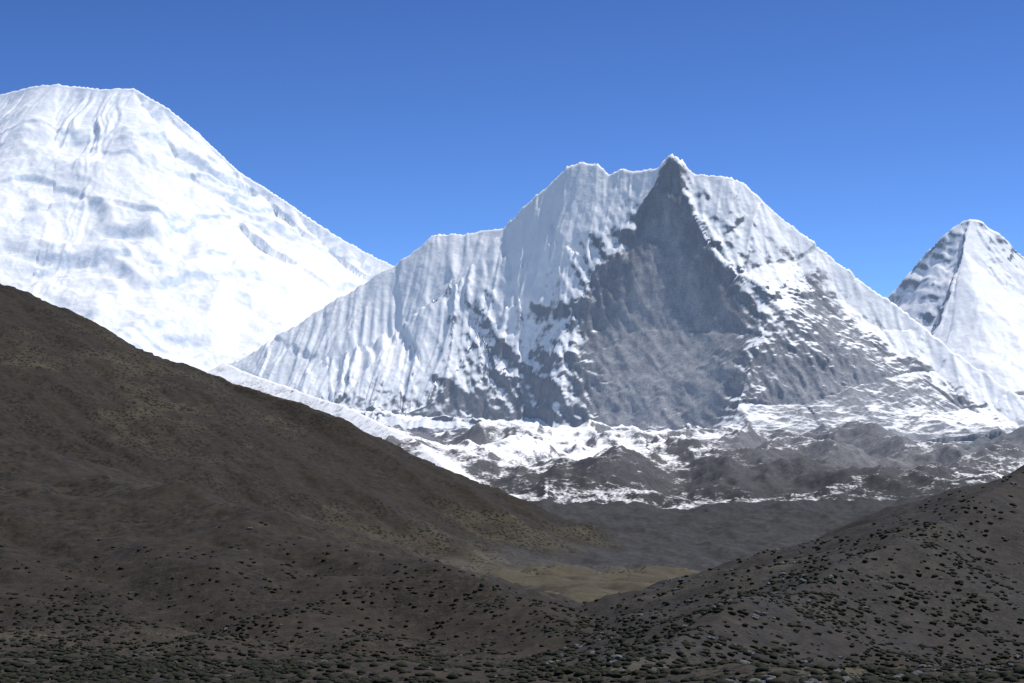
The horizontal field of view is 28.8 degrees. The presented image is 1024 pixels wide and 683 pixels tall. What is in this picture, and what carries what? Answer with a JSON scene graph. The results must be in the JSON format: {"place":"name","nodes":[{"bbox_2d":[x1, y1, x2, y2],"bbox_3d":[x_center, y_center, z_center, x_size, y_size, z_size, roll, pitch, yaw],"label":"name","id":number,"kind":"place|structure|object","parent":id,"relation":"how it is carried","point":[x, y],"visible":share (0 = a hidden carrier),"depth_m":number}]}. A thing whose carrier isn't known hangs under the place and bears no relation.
{"place":"outdoors","nodes":[
{"label":"outdoors","id":0,"kind":"place"},
{"bbox_2d":[0,84,393,371],"bbox_3d":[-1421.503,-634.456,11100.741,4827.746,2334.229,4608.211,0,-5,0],"label":"snowy mountain","id":1,"kind":"structure","parent":0,"point":[136,218],"depth_m":11491.70},
{"bbox_2d":[0,284,1023,661],"bbox_3d":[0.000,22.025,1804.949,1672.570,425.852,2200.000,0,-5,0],"label":"valley terrain","id":2,"kind":"structure","parent":0,"point":[112,440],"depth_m":1049.55},
{"bbox_2d":[0,564,1023,682],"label":"terrain","id":3,"kind":"structure","parent":0,"point":[835,645],"depth_m":590.03},
{"bbox_2d":[0,472,1023,682],"bbox_3d":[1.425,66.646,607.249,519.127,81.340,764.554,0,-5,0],"label":"shrubs","id":4,"kind":"object","parent":3,"relation":"on","point":[265,672],"visible":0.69,"depth_m":577.47},
{"bbox_2d":[17,474,1023,682],"bbox_3d":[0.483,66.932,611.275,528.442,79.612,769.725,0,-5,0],"label":"boulders","id":5,"kind":"object","parent":3,"relation":"on","point":[810,680],"visible":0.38,"depth_m":613.44},
{"bbox_2d":[0,0,1023,297],"label":"sky","id":6,"kind":"structure","parent":0,"point":[873,129]},
{"bbox_2d":[206,362,1023,525],"bbox_3d":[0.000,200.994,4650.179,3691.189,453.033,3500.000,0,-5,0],"label":"glacial moraine","id":7,"kind":"structure","parent":0,"point":[589,470],"depth_m":3718.63},
{"bbox_2d":[228,153,1023,447],"bbox_3d":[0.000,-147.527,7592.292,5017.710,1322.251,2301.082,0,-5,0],"label":"snowy mountain","id":8,"kind":"structure","parent":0,"point":[672,292],"depth_m":7896.17},
{"bbox_2d":[887,219,1023,395],"bbox_3d":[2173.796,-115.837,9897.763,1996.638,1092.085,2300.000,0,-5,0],"label":"snowy mountain","id":9,"kind":"structure","parent":0,"point":[959,290],"depth_m":9966.99}
]}

